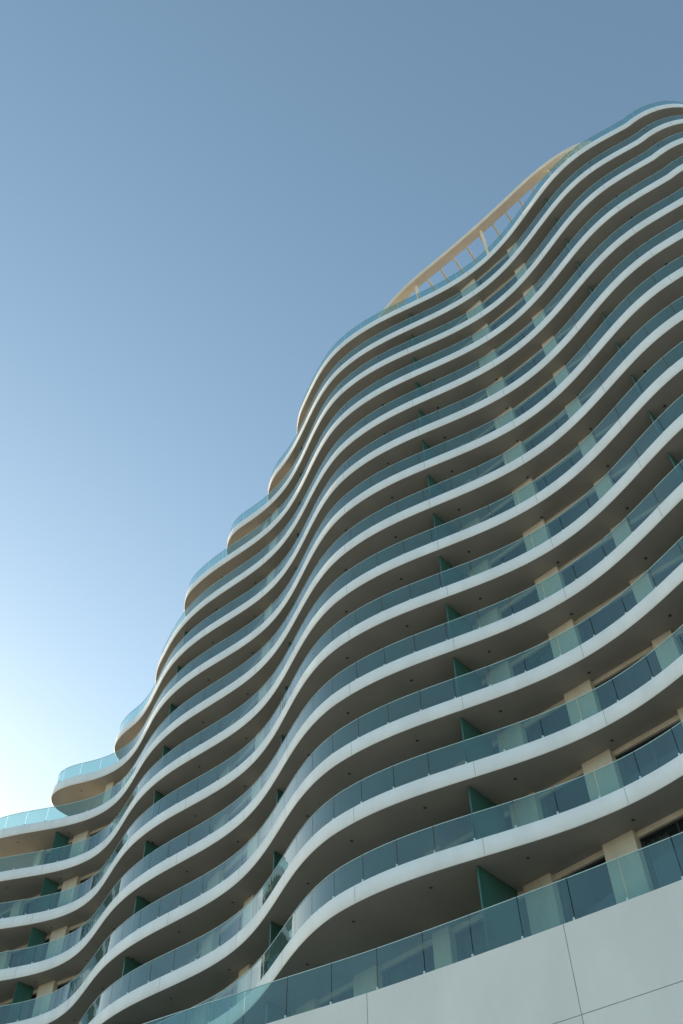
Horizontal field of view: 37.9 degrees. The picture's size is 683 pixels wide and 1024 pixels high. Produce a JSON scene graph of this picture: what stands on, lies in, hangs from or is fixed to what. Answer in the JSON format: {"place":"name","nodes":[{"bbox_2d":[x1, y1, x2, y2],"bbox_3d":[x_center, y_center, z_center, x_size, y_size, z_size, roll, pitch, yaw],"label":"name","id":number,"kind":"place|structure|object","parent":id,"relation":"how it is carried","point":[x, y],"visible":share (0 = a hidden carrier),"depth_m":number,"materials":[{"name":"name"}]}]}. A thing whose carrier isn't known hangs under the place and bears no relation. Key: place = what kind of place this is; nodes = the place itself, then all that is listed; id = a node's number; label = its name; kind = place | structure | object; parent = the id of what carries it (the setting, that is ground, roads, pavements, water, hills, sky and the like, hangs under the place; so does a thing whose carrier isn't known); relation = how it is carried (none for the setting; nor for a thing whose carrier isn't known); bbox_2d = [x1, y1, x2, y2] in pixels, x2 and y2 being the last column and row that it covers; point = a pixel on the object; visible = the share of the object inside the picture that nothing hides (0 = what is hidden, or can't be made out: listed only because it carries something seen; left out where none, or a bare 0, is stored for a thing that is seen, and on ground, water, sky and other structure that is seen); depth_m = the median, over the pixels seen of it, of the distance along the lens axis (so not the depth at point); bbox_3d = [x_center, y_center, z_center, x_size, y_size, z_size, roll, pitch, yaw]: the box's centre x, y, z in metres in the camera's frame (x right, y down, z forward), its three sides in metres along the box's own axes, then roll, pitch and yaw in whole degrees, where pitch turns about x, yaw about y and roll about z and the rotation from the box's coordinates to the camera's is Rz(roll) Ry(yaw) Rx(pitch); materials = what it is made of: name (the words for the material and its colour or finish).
{"place":"outdoors","nodes":[
{"label":"outdoors","id":0,"kind":"place"},
{"bbox_2d":[0,0,682,829],"label":"sky","id":1,"kind":"structure","parent":0,"point":[200,199],"materials":[{"name":"blue"}]},
{"bbox_2d":[267,879,682,1023],"bbox_3d":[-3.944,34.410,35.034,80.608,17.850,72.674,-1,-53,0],"label":"podium","id":2,"kind":"object","parent":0,"point":[621,963],"visible":1,"depth_m":28.78,"materials":[{"name":"tile"}]},
{"bbox_2d":[0,238,682,1023],"bbox_3d":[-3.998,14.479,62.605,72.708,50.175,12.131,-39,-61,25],"label":"walls and columns","id":3,"kind":"structure","parent":2,"relation":"on","point":[630,878],"depth_m":41.83,"materials":[{"name":"beige stone"}]},
{"bbox_2d":[6,129,674,1020],"bbox_3d":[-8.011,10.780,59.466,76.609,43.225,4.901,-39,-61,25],"label":"soffit downlights","id":4,"kind":"object","parent":3,"relation":"attached to","point":[406,625],"visible":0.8,"depth_m":49.12,"materials":[{"name":"white"}]},
{"bbox_2d":[0,499,682,1023],"bbox_3d":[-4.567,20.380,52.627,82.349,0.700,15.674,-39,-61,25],"label":"slab","id":5,"kind":"structure","parent":3,"relation":"attached to","point":[660,539],"depth_m":43.37,"materials":[{"name":"concrete"}]},
{"bbox_2d":[0,482,682,980],"bbox_3d":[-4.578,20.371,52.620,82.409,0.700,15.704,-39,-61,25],"label":"fascia","id":6,"kind":"structure","parent":5,"relation":"on","point":[670,502],"depth_m":42.59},
{"bbox_2d":[0,428,682,966],"bbox_3d":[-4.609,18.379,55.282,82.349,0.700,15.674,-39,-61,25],"label":"slab","id":7,"kind":"structure","parent":3,"relation":"attached to","point":[318,688],"depth_m":45.84,"materials":[{"name":"concrete"}]},
{"bbox_2d":[0,414,682,928],"bbox_3d":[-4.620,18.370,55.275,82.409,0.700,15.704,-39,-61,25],"label":"fascia","id":8,"kind":"structure","parent":7,"relation":"on","point":[626,478],"depth_m":45.21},
{"bbox_2d":[0,369,682,917],"bbox_3d":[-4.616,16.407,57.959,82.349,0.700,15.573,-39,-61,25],"label":"slab","id":9,"kind":"structure","parent":3,"relation":"attached to","point":[324,631],"depth_m":48.29,"materials":[{"name":"concrete"}]},
{"bbox_2d":[0,357,682,880],"bbox_3d":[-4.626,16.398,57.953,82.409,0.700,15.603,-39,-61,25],"label":"fascia","id":10,"kind":"structure","parent":9,"relation":"on","point":[656,385],"depth_m":47.87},
{"bbox_2d":[0,320,682,871],"bbox_3d":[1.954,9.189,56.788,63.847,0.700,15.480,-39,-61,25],"label":"slab","id":11,"kind":"structure","parent":3,"relation":"attached to","point":[330,584],"depth_m":50.94,"materials":[{"name":"concrete"}]},
{"bbox_2d":[0,310,682,837],"bbox_3d":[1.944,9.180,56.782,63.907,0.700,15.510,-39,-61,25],"label":"fascia","id":12,"kind":"structure","parent":11,"relation":"on","point":[492,476],"depth_m":50.56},
{"bbox_2d":[48,581,682,1023],"bbox_3d":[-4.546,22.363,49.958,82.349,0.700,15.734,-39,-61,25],"label":"slab","id":13,"kind":"structure","parent":3,"relation":"attached to","point":[542,695],"depth_m":40.59,"materials":[{"name":"concrete"}]},
{"bbox_2d":[8,562,682,1023],"bbox_3d":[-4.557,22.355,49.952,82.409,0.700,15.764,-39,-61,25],"label":"fascia","id":14,"kind":"structure","parent":13,"relation":"on","point":[650,600],"depth_m":39.76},
{"bbox_2d":[51,276,682,815],"bbox_3d":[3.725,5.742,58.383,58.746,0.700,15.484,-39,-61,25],"label":"slab","id":15,"kind":"structure","parent":3,"relation":"attached to","point":[635,328],"depth_m":53.24,"materials":[{"name":"concrete"}]},
{"bbox_2d":[51,267,682,796],"bbox_3d":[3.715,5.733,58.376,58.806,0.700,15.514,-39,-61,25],"label":"fascia","id":16,"kind":"structure","parent":15,"relation":"on","point":[587,359],"depth_m":52.65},
{"bbox_2d":[102,675,682,1023],"bbox_3d":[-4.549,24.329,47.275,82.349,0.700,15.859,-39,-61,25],"label":"slab","id":17,"kind":"structure","parent":3,"relation":"attached to","point":[336,851],"depth_m":37.69,"materials":[{"name":"concrete"}]},
{"bbox_2d":[89,654,682,1023],"bbox_3d":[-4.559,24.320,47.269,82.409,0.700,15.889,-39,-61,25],"label":"fascia","id":18,"kind":"structure","parent":17,"relation":"on","point":[652,687],"depth_m":36.76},
{"bbox_2d":[114,238,682,759],"bbox_3d":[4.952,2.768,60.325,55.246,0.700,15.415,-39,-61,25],"label":"slab","id":19,"kind":"structure","parent":3,"relation":"attached to","point":[622,296],"depth_m":55.24,"materials":[{"name":"concrete"}]},
{"bbox_2d":[114,230,682,756],"bbox_3d":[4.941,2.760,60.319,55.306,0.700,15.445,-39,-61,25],"label":"fascia","id":20,"kind":"structure","parent":19,"relation":"on","point":[596,304],"depth_m":54.77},
{"bbox_2d":[156,205,682,684],"bbox_3d":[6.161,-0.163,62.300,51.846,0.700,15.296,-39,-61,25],"label":"slab","id":21,"kind":"structure","parent":3,"relation":"attached to","point":[612,267],"depth_m":57.44,"materials":[{"name":"concrete"}]},
{"bbox_2d":[155,197,682,682],"bbox_3d":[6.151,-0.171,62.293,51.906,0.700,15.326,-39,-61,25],"label":"fascia","id":22,"kind":"structure","parent":21,"relation":"on","point":[461,379],"depth_m":57.09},
{"bbox_2d":[184,171,682,616],"bbox_3d":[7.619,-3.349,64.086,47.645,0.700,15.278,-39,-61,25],"label":"slab","id":23,"kind":"structure","parent":3,"relation":"attached to","point":[601,234],"depth_m":59.90,"materials":[{"name":"concrete"}]},
{"bbox_2d":[184,164,682,613],"bbox_3d":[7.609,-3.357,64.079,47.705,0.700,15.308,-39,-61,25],"label":"fascia","id":24,"kind":"structure","parent":23,"relation":"on","point":[534,298],"depth_m":59.54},
{"bbox_2d":[227,143,682,554],"bbox_3d":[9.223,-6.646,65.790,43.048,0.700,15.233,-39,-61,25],"label":"slab","id":25,"kind":"structure","parent":3,"relation":"attached to","point":[588,212],"depth_m":61.85,"materials":[{"name":"concrete"}]},
{"bbox_2d":[227,138,682,544],"bbox_3d":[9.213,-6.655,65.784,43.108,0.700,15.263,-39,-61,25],"label":"fascia","id":26,"kind":"structure","parent":25,"relation":"on","point":[566,223],"depth_m":61.78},
{"bbox_2d":[233,776,682,1023],"bbox_3d":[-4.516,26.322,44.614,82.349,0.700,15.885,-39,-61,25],"label":"slab","id":27,"kind":"structure","parent":3,"relation":"on","point":[401,911],"depth_m":34.82,"materials":[{"name":"concrete"}]},
{"bbox_2d":[0,101,682,1023],"bbox_3d":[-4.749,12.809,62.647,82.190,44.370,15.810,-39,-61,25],"label":"railing trim","id":28,"kind":"structure","parent":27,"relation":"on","point":[398,589],"depth_m":50.32,"materials":[{"name":"grey metal"}]},
{"bbox_2d":[14,107,670,1020],"bbox_3d":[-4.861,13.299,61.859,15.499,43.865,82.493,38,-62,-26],"label":"fascia joints","id":29,"kind":"object","parent":27,"relation":"on","point":[294,651],"visible":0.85,"depth_m":48.18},
{"bbox_2d":[208,753,682,1023],"bbox_3d":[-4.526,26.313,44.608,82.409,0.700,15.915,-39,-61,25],"label":"fascia","id":30,"kind":"structure","parent":27,"relation":"on","point":[651,782],"depth_m":33.55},
{"bbox_2d":[268,123,682,500],"bbox_3d":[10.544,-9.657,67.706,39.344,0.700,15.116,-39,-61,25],"label":"slab","id":31,"kind":"structure","parent":3,"relation":"attached to","point":[570,198],"depth_m":63.76,"materials":[{"name":"concrete"}]},
{"bbox_2d":[268,119,682,492],"bbox_3d":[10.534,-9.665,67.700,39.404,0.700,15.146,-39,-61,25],"label":"fascia","id":32,"kind":"structure","parent":31,"relation":"on","point":[563,194],"depth_m":63.87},
{"bbox_2d":[297,107,682,436],"bbox_3d":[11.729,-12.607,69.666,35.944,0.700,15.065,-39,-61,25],"label":"slab","id":33,"kind":"structure","parent":3,"relation":"on","point":[568,171],"depth_m":65.34,"materials":[{"name":"concrete"}]},
{"bbox_2d":[377,141,592,318],"bbox_3d":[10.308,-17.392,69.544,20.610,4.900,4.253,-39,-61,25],"label":"roof canopy","id":34,"kind":"object","parent":33,"relation":"on","point":[496,213],"visible":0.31,"depth_m":70.12,"materials":[{"name":"paint"}]},
{"bbox_2d":[297,104,682,427],"bbox_3d":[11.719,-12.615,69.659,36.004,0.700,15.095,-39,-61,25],"label":"fascia","id":35,"kind":"structure","parent":33,"relation":"on","point":[507,235],"depth_m":66.02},
{"bbox_2d":[0,256,682,1020],"bbox_3d":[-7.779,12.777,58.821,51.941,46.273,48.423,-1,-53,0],"label":"window frames","id":36,"kind":"structure","parent":2,"relation":"on","point":[644,838],"depth_m":42.00,"materials":[{"name":"metal"}]},
{"bbox_2d":[7,199,682,1023],"bbox_3d":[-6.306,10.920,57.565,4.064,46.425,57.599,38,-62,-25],"label":"balcony dividers","id":37,"kind":"object","parent":2,"relation":"on","point":[503,923],"visible":0.4,"depth_m":45.49,"materials":[{"name":"glass"}]},
{"bbox_2d":[57,848,682,1006],"bbox_3d":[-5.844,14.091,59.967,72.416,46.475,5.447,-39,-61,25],"label":"interior walls","id":38,"kind":"structure","parent":2,"relation":"on","point":[61,1001],"depth_m":57.92,"materials":[{"name":"beige paint"}]},
{"bbox_2d":[15,324,682,984],"bbox_3d":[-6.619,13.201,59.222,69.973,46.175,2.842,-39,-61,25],"label":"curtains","id":39,"kind":"object","parent":38,"relation":"attached to","point":[665,864],"visible":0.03,"depth_m":34.72,"materials":[{"name":"beige fabric"}]},
{"bbox_2d":[143,832,682,1023],"bbox_3d":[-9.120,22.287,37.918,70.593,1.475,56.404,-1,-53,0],"label":"podium railing trim","id":40,"kind":"structure","parent":2,"relation":"on","point":[424,972],"depth_m":32.33,"materials":[{"name":"silver metal"}]}
]}

